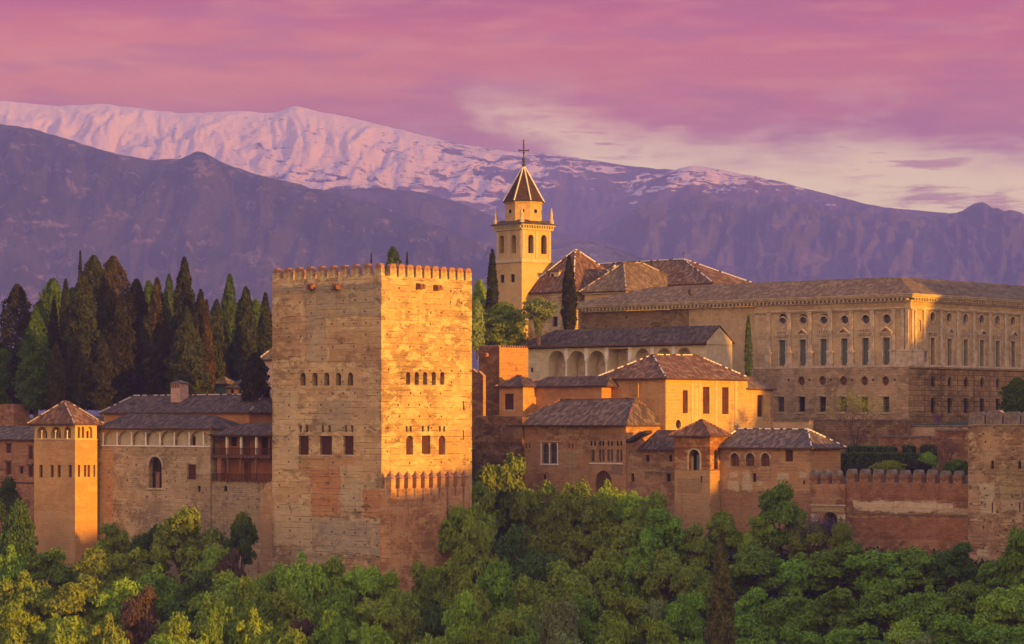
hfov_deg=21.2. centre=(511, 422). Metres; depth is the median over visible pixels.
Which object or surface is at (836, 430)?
terrace wall
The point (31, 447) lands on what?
window
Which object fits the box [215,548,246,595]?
broadleaf tree
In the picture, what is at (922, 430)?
terrace wall
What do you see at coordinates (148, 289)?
cypress tree
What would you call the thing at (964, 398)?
window
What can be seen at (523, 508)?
broadleaf tree
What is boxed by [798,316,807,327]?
round window frame
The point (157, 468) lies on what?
window
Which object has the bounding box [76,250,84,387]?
cypress tree
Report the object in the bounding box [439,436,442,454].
window
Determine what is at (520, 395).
corner house
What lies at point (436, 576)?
broadleaf tree
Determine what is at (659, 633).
broadleaf tree
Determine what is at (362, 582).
broadleaf tree
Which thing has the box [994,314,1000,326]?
round window frame
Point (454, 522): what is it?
broadleaf tree
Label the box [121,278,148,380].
cypress tree
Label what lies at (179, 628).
broadleaf tree
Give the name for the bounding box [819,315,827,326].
round window frame
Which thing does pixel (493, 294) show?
cypress tree
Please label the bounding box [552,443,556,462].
window
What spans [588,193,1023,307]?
craggy mountain
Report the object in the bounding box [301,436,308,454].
window
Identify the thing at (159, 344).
cypress tree
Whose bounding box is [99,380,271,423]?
tiled hall
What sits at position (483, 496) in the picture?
broadleaf tree
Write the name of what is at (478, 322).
broadleaf tree
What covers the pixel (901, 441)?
terrace wall
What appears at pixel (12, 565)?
broadleaf tree
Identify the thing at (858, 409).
bare tree
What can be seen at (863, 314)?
round window frame
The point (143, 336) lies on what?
cypress tree
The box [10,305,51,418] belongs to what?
cypress tree
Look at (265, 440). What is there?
window
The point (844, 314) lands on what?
round window frame
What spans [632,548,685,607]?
broadleaf tree
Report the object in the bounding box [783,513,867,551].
wisteria bush
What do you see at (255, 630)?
broadleaf tree
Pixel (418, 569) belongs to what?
broadleaf tree
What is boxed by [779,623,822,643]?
broadleaf tree
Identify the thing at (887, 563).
broadleaf tree
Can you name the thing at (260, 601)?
broadleaf tree
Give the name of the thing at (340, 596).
broadleaf tree
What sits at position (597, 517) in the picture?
broadleaf tree
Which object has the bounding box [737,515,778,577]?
broadleaf tree
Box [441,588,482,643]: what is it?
broadleaf tree
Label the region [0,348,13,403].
cypress tree
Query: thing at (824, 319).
window
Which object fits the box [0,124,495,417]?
forested mountain
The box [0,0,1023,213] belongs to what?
sky
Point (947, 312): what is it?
round window frame
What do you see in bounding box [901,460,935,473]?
shrub
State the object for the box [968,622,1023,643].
broadleaf tree
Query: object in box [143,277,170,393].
cypress tree
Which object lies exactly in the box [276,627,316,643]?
broadleaf tree
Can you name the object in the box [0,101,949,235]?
snowy mountain
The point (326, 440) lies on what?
window
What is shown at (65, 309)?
cypress tree
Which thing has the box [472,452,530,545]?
broadleaf tree
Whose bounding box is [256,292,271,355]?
cypress tree
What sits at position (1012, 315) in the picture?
round window frame
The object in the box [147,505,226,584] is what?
broadleaf tree
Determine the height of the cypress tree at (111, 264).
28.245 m
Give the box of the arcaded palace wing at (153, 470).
[97,413,267,582]
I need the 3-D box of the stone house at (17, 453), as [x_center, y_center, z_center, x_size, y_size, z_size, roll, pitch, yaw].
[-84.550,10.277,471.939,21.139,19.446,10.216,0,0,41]
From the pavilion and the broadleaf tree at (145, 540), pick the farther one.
the pavilion
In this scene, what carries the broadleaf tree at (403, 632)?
on the ground
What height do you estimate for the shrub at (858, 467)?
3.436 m
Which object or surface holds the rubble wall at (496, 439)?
on the ground
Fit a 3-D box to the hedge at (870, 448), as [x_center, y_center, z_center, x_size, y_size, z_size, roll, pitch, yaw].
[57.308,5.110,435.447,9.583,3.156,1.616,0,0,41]
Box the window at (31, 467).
[30,466,32,476]
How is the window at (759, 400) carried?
in the palace annex at (760, 404)
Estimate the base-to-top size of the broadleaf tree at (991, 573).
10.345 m
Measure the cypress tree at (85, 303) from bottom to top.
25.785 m
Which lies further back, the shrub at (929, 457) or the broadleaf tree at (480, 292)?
the broadleaf tree at (480, 292)
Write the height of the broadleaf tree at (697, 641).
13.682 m
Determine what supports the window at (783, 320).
in the renaissance palace at (925, 359)
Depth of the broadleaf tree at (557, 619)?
357.01 m
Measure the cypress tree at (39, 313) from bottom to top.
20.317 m
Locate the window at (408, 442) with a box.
[406,436,410,454]
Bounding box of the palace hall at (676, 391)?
[598,354,752,433]
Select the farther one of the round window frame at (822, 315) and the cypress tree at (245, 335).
the cypress tree at (245, 335)
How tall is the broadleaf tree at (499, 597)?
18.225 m
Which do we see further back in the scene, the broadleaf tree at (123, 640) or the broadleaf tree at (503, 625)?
the broadleaf tree at (503, 625)
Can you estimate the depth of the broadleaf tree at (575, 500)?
419.11 m
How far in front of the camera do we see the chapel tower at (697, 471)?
416.42 m
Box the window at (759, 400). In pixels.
[757,395,761,416]
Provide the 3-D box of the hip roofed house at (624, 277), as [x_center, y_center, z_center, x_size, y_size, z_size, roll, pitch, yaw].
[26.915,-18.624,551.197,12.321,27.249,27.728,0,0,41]
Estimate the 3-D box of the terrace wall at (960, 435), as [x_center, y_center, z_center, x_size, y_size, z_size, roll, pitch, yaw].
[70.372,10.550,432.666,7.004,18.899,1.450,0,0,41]
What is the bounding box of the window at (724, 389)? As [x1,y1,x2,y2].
[722,387,726,413]
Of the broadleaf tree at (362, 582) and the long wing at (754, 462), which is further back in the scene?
the long wing at (754, 462)
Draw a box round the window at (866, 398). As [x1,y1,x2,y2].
[863,397,867,411]
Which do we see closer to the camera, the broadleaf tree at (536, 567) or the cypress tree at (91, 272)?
the broadleaf tree at (536, 567)
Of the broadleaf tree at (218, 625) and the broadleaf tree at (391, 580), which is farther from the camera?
the broadleaf tree at (391, 580)
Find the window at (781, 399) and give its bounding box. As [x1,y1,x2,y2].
[779,397,783,411]
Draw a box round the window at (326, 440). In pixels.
[322,436,331,454]
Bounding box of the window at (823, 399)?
[821,397,825,411]
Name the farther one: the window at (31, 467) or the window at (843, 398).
the window at (843, 398)
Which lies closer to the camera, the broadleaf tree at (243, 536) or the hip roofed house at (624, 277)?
the broadleaf tree at (243, 536)
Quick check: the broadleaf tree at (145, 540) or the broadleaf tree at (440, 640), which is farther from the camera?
the broadleaf tree at (145, 540)
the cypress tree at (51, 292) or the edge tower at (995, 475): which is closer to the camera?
the edge tower at (995, 475)
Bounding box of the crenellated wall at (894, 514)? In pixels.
[846,469,967,555]
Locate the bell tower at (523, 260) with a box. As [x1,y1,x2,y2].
[490,140,558,340]
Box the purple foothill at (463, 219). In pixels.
[325,188,999,306]
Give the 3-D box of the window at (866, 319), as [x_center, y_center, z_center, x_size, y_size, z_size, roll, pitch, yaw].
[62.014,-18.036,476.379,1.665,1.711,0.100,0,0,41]
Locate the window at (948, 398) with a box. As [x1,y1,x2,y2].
[948,398,949,412]
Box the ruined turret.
[0,404,29,425]
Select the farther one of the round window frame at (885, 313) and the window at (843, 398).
the window at (843, 398)
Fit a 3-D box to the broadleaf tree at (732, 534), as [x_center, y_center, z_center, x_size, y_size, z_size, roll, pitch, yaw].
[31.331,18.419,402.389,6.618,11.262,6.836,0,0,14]
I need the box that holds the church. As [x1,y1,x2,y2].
[528,249,608,339]
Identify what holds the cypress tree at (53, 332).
on the ground
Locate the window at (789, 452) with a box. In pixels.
[787,450,792,461]
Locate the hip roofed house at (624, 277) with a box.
[579,262,668,311]
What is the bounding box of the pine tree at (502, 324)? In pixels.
[483,301,529,345]
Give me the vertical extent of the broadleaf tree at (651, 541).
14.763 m
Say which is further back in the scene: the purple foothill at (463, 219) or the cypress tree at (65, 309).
the purple foothill at (463, 219)
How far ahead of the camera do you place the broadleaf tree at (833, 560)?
378.22 m
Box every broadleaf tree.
[0,475,21,557]
[0,498,38,558]
[0,544,28,601]
[0,569,55,631]
[0,598,43,643]
[24,546,78,596]
[30,612,93,643]
[39,572,102,629]
[72,546,120,619]
[82,612,131,643]
[84,576,141,633]
[93,522,131,570]
[105,546,152,585]
[119,585,160,629]
[120,636,129,643]
[122,603,159,643]
[129,523,170,572]
[130,562,180,630]
[144,634,183,643]
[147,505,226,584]
[154,610,193,643]
[160,566,211,640]
[188,569,242,634]
[192,634,209,643]
[197,542,229,591]
[199,600,240,643]
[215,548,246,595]
[220,509,258,569]
[228,608,277,643]
[233,575,281,632]
[252,562,286,622]
[270,585,321,643]
[276,551,332,620]
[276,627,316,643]
[283,617,317,637]
[312,607,348,643]
[313,554,360,615]
[315,584,361,643]
[343,563,387,613]
[347,622,395,643]
[352,597,402,633]
[374,568,401,620]
[386,588,421,631]
[389,608,425,643]
[404,593,448,639]
[410,559,441,608]
[414,632,451,643]
[419,556,465,623]
[437,501,498,580]
[438,572,492,630]
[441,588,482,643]
[452,516,501,584]
[464,624,495,643]
[472,278,486,354]
[472,299,485,359]
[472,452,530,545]
[472,480,494,539]
[476,558,516,629]
[485,607,527,643]
[488,524,540,591]
[504,624,540,643]
[509,479,556,578]
[510,602,541,640]
[512,573,552,618]
[517,297,563,344]
[517,550,562,588]
[527,500,577,568]
[529,593,582,643]
[534,558,597,615]
[549,627,583,643]
[550,477,592,533]
[558,530,611,575]
[570,589,606,643]
[572,493,619,553]
[580,545,634,611]
[590,478,626,524]
[593,587,656,643]
[594,618,629,643]
[603,519,647,559]
[612,546,654,602]
[613,491,648,525]
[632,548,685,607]
[634,489,671,540]
[634,505,685,566]
[641,597,669,642]
[646,617,678,643]
[652,589,706,643]
[668,558,711,609]
[677,522,715,567]
[679,636,704,643]
[704,509,743,560]
[728,544,781,593]
[732,586,780,642]
[735,628,778,643]
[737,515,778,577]
[756,479,807,560]
[756,587,825,640]
[763,552,836,596]
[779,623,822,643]
[787,515,830,561]
[806,541,867,590]
[807,586,875,636]
[820,621,884,643]
[827,518,853,549]
[843,549,907,593]
[857,578,910,636]
[883,617,927,643]
[890,545,955,593]
[897,584,956,635]
[902,633,935,643]
[917,611,981,643]
[930,541,978,590]
[940,580,994,623]
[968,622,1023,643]
[972,583,1023,629]
[976,559,1023,595]
[996,523,1023,590]
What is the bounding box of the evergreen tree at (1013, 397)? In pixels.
[997,377,1023,412]
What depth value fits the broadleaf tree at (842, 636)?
338.17 m
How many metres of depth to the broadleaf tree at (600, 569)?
386.58 m
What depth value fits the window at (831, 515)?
403.71 m
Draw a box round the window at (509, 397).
[506,394,513,408]
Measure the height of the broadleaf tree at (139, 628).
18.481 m
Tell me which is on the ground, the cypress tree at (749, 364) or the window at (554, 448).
the cypress tree at (749, 364)
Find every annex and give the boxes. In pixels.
[626,430,675,519]
[746,377,776,427]
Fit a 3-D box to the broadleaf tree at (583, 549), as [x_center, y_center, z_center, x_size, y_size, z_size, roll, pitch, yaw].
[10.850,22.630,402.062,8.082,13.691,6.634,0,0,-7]
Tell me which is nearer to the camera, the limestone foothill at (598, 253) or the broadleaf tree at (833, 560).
the broadleaf tree at (833, 560)
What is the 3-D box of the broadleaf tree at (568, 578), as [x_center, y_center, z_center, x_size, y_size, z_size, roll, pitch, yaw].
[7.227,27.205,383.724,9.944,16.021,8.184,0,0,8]
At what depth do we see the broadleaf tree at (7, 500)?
450.75 m
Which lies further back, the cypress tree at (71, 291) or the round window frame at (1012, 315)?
the cypress tree at (71, 291)
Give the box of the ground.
[0,416,1006,643]
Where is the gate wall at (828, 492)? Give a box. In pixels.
[810,470,846,548]
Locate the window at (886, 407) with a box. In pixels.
[884,397,888,411]
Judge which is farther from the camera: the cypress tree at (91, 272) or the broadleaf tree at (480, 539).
the cypress tree at (91, 272)
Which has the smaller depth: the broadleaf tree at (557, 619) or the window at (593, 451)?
the broadleaf tree at (557, 619)
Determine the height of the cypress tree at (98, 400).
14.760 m
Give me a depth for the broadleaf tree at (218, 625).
361.41 m
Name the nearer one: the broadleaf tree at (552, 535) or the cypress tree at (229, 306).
the broadleaf tree at (552, 535)
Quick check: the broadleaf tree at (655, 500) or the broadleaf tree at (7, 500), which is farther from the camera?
the broadleaf tree at (7, 500)
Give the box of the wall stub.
[472,369,485,417]
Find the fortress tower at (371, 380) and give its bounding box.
[260,263,471,602]
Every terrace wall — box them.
[772,420,813,429]
[773,419,910,453]
[878,436,934,468]
[910,425,967,435]
[935,429,967,470]
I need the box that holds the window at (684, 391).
[683,390,685,412]
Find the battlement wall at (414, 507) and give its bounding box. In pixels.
[380,470,469,591]
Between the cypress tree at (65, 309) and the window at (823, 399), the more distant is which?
the cypress tree at (65, 309)
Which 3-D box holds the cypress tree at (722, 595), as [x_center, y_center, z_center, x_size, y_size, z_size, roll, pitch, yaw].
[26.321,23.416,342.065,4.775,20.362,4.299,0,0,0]
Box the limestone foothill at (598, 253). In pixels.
[477,242,810,370]
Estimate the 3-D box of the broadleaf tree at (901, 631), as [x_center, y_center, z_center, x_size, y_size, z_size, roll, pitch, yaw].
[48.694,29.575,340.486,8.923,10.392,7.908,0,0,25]
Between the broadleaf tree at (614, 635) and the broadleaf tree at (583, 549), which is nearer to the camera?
the broadleaf tree at (614, 635)
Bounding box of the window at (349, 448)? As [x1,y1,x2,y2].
[345,436,353,454]
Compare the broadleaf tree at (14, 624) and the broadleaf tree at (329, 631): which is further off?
the broadleaf tree at (14, 624)
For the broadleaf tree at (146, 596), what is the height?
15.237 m
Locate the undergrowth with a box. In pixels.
[42,545,1021,643]
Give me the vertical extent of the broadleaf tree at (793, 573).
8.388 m
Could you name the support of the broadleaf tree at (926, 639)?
on the ground
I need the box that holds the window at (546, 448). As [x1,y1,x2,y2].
[544,443,548,462]
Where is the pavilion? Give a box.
[224,380,260,393]
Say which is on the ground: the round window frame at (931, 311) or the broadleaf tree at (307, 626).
the broadleaf tree at (307, 626)
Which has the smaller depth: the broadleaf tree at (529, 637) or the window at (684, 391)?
the broadleaf tree at (529, 637)
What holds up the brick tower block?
on the ground
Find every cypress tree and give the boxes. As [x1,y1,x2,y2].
[0,283,31,388]
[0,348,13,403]
[4,344,43,414]
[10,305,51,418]
[21,299,49,330]
[37,277,75,356]
[45,341,66,407]
[46,299,61,399]
[59,278,75,400]
[61,273,106,410]
[69,287,89,390]
[74,254,112,367]
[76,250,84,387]
[82,335,122,415]
[95,255,130,384]
[102,293,143,402]
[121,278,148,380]
[128,316,156,394]
[138,321,171,394]
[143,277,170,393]
[144,280,157,330]
[162,305,214,393]
[163,273,176,347]
[166,256,195,379]
[190,289,204,384]
[196,298,216,393]
[210,298,232,380]
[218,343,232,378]
[221,273,241,358]
[229,286,258,381]
[238,351,271,401]
[247,298,261,346]
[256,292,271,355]
[385,246,401,271]
[484,249,499,310]
[560,255,577,329]
[704,528,737,643]
[743,315,752,376]
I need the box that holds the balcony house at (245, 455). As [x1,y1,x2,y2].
[209,422,271,481]
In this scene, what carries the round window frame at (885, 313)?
in the renaissance palace at (925, 359)
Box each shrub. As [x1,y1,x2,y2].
[842,464,872,481]
[868,460,908,473]
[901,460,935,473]
[917,451,938,468]
[939,459,967,475]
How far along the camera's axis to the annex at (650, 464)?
426.97 m
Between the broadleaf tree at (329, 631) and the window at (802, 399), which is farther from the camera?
the window at (802, 399)
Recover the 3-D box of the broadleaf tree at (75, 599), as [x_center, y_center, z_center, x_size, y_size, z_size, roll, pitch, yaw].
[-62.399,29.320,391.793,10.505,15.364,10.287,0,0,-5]
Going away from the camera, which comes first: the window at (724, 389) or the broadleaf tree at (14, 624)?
the broadleaf tree at (14, 624)
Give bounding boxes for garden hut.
[214,376,235,393]
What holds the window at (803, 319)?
in the renaissance palace at (925, 359)
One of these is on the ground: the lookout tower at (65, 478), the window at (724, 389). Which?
the lookout tower at (65, 478)
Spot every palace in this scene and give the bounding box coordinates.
[508,397,662,549]
[576,277,1023,424]
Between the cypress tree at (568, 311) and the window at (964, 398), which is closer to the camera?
the window at (964, 398)
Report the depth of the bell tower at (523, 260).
554.98 m
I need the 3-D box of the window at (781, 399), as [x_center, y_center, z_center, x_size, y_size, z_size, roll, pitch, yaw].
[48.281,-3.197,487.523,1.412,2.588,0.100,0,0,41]
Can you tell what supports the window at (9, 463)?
in the stone house at (17, 453)
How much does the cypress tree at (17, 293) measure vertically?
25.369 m
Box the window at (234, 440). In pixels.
[232,438,236,445]
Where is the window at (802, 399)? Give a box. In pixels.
[800,397,804,411]
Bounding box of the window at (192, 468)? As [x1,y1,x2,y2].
[189,464,195,478]
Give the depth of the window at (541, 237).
557.49 m
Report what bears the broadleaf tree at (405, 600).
on the ground
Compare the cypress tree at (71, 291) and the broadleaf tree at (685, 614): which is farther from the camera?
the cypress tree at (71, 291)
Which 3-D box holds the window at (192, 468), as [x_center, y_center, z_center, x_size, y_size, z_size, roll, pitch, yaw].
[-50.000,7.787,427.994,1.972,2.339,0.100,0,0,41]
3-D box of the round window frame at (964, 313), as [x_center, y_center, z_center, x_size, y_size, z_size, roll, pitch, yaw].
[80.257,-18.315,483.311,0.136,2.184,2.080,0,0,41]
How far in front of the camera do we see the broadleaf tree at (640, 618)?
361.07 m
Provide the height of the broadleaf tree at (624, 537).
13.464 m
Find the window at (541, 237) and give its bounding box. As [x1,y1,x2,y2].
[541,237,542,253]
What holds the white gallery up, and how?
on the ground
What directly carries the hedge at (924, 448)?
on the ground
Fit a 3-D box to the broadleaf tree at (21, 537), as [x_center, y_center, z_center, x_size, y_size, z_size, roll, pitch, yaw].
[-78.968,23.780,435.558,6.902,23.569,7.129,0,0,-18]
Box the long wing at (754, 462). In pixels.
[718,428,845,549]
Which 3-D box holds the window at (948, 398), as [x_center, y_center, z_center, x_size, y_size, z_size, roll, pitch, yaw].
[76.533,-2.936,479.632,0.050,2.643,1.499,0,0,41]
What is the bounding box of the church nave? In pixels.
[599,251,754,308]
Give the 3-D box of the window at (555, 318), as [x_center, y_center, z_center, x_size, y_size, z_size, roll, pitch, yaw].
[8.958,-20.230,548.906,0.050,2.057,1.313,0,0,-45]
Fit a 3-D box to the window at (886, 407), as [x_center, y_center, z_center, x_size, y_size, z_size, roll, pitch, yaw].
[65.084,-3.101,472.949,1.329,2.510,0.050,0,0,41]
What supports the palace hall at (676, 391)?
on the ground
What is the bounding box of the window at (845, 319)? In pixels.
[843,314,847,323]
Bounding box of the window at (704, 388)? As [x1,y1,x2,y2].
[703,387,706,413]
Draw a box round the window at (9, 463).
[8,462,10,473]
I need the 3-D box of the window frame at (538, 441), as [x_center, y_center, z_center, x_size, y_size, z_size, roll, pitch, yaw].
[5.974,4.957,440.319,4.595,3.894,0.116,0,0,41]
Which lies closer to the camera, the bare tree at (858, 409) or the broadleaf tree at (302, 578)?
the broadleaf tree at (302, 578)
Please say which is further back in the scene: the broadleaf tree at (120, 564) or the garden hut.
the garden hut
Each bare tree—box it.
[823,384,893,448]
[930,433,962,462]
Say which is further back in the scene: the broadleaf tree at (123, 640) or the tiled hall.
the tiled hall
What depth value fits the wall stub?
450.65 m
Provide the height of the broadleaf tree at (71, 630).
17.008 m
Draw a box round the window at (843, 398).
[842,397,846,411]
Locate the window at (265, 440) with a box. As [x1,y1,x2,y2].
[263,438,267,454]
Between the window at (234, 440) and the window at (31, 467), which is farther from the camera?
the window at (31, 467)
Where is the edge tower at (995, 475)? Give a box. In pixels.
[967,410,1023,566]
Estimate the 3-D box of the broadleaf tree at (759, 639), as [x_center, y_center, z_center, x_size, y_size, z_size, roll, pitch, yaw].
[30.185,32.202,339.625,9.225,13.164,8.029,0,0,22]
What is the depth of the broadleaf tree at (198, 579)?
384.73 m
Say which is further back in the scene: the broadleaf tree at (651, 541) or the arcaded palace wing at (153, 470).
the arcaded palace wing at (153, 470)
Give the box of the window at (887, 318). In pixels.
[885,314,890,323]
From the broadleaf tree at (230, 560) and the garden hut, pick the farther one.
the garden hut
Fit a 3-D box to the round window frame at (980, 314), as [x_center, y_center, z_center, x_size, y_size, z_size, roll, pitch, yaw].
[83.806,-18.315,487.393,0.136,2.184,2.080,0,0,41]
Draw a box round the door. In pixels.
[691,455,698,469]
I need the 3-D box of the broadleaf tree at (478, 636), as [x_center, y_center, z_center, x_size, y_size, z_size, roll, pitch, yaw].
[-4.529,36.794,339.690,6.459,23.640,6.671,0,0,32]
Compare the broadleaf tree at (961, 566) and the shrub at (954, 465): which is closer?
the broadleaf tree at (961, 566)
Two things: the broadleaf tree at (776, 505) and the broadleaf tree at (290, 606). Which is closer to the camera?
the broadleaf tree at (290, 606)
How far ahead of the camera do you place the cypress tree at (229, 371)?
489.93 m
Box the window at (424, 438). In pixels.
[422,435,427,453]
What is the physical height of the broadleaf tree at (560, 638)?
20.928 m
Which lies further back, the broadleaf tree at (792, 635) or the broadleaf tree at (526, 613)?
the broadleaf tree at (526, 613)
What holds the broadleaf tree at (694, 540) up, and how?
on the ground
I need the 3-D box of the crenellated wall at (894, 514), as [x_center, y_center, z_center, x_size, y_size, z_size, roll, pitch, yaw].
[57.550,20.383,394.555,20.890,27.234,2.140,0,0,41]
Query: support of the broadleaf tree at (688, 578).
on the ground
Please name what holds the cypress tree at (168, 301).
on the ground
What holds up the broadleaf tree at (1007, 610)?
on the ground
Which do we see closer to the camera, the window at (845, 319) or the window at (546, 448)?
the window at (546, 448)
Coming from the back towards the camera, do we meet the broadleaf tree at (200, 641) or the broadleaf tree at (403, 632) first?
the broadleaf tree at (403, 632)
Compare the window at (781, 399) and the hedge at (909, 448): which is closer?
the hedge at (909, 448)
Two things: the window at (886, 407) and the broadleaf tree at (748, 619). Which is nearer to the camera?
the broadleaf tree at (748, 619)
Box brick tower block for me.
[479,345,527,415]
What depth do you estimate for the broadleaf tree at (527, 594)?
378.51 m
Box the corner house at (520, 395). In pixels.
[495,375,618,416]
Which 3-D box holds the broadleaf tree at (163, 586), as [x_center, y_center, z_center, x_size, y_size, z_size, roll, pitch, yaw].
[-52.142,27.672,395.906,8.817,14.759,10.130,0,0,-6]
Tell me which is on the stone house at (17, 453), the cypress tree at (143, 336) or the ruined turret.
the ruined turret
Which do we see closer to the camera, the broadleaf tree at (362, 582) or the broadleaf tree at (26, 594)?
the broadleaf tree at (362, 582)
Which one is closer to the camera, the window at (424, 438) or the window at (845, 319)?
the window at (424, 438)
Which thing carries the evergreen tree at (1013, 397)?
on the ground
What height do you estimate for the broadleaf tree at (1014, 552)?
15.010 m
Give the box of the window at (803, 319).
[801,314,806,323]
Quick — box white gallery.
[516,325,735,380]
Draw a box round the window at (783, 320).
[780,314,786,323]
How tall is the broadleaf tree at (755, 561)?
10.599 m
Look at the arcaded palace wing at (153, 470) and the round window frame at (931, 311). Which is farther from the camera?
the round window frame at (931, 311)
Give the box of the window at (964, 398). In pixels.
[964,398,965,412]
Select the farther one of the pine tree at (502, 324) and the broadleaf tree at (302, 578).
the pine tree at (502, 324)
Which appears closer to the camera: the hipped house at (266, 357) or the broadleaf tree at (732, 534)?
the broadleaf tree at (732, 534)
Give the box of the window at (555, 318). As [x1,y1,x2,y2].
[554,317,556,326]
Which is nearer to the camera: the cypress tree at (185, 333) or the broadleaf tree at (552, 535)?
the broadleaf tree at (552, 535)
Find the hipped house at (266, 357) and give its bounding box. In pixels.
[261,348,271,396]
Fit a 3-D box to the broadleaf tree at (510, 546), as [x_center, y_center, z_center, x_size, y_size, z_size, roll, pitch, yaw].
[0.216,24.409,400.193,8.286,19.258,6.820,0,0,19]
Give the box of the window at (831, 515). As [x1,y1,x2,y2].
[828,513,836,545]
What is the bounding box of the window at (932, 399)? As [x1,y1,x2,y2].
[931,398,933,412]
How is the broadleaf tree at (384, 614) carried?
on the ground
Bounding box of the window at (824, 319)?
[822,314,827,323]
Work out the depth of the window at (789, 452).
408.27 m
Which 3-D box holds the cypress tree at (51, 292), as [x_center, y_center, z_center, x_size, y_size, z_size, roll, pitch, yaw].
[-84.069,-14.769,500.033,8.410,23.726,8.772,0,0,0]
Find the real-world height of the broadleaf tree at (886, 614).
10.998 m
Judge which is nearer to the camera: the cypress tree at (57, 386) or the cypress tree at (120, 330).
the cypress tree at (57, 386)
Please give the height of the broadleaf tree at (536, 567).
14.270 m
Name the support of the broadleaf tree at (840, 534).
on the ground
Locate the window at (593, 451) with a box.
[592,450,594,461]
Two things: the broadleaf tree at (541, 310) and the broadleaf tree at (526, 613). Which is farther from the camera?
the broadleaf tree at (541, 310)
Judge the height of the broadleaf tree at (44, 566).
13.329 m
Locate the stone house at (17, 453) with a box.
[0,426,34,531]
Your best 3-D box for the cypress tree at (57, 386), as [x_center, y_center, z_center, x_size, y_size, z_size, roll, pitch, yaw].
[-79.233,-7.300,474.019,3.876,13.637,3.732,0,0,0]
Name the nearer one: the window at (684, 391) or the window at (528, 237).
the window at (684, 391)
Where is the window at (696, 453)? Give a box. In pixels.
[694,450,698,469]
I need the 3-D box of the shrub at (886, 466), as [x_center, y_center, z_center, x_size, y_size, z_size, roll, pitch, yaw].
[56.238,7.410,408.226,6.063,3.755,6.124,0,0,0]
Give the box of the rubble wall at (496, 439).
[472,415,528,551]
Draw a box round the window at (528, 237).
[528,237,529,252]
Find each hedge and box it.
[841,451,926,476]
[844,445,897,453]
[901,444,915,453]
[920,444,936,460]
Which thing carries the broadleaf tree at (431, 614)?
on the ground
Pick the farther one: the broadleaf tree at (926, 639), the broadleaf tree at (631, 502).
the broadleaf tree at (631, 502)
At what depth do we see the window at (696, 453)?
417.85 m
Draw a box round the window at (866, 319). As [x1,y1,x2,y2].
[864,315,868,323]
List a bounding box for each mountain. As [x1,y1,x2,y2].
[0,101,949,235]
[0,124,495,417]
[572,166,947,238]
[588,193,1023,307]
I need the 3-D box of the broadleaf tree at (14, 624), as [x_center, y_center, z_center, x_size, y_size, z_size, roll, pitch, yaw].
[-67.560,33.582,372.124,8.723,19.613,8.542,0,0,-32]
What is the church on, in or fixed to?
on the ground
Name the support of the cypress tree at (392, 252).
on the ground
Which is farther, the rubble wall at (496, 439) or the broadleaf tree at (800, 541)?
the rubble wall at (496, 439)
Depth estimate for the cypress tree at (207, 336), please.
479.32 m
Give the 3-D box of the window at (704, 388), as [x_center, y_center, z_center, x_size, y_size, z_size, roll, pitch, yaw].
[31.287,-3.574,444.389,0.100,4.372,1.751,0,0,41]
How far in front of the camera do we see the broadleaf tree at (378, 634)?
352.52 m
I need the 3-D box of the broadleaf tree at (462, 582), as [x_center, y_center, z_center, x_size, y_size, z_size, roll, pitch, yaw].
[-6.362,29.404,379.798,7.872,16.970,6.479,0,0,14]
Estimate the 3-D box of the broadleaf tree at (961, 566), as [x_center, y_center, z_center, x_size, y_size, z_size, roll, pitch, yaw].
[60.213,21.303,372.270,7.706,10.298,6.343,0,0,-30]
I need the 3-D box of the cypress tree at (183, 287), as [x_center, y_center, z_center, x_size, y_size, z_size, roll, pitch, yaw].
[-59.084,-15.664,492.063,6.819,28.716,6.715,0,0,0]
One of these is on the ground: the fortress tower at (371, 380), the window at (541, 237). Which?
the fortress tower at (371, 380)
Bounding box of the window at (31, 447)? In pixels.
[30,446,32,458]
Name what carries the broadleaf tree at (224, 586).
on the ground
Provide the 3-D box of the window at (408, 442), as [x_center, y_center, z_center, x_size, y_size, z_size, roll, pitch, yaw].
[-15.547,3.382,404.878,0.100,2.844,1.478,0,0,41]
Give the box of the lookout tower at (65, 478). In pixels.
[27,400,103,581]
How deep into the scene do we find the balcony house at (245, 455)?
422.04 m
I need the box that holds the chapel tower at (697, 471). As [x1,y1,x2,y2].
[668,419,732,553]
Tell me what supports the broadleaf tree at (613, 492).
on the ground
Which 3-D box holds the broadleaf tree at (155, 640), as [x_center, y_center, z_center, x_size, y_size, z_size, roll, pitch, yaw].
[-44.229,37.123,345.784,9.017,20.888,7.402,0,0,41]
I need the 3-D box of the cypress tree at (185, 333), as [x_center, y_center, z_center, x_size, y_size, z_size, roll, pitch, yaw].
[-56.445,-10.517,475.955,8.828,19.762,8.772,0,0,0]
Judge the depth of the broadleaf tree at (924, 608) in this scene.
350.95 m
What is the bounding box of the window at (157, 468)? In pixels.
[152,458,161,487]
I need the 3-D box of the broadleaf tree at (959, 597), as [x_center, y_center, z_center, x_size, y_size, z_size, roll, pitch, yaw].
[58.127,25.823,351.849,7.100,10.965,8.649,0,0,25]
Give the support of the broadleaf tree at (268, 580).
on the ground
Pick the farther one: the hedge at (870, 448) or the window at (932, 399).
the window at (932, 399)
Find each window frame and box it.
[538,441,559,464]
[778,316,786,328]
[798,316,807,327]
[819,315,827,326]
[840,314,848,326]
[860,314,869,325]
[881,313,890,325]
[929,311,935,322]
[946,312,952,323]
[962,313,968,324]
[978,314,984,325]
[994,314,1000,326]
[1010,315,1015,326]
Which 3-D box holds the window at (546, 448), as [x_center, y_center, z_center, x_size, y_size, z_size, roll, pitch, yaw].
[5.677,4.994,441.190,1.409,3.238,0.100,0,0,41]
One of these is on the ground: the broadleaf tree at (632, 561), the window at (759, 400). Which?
the broadleaf tree at (632, 561)
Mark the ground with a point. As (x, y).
(960, 422)

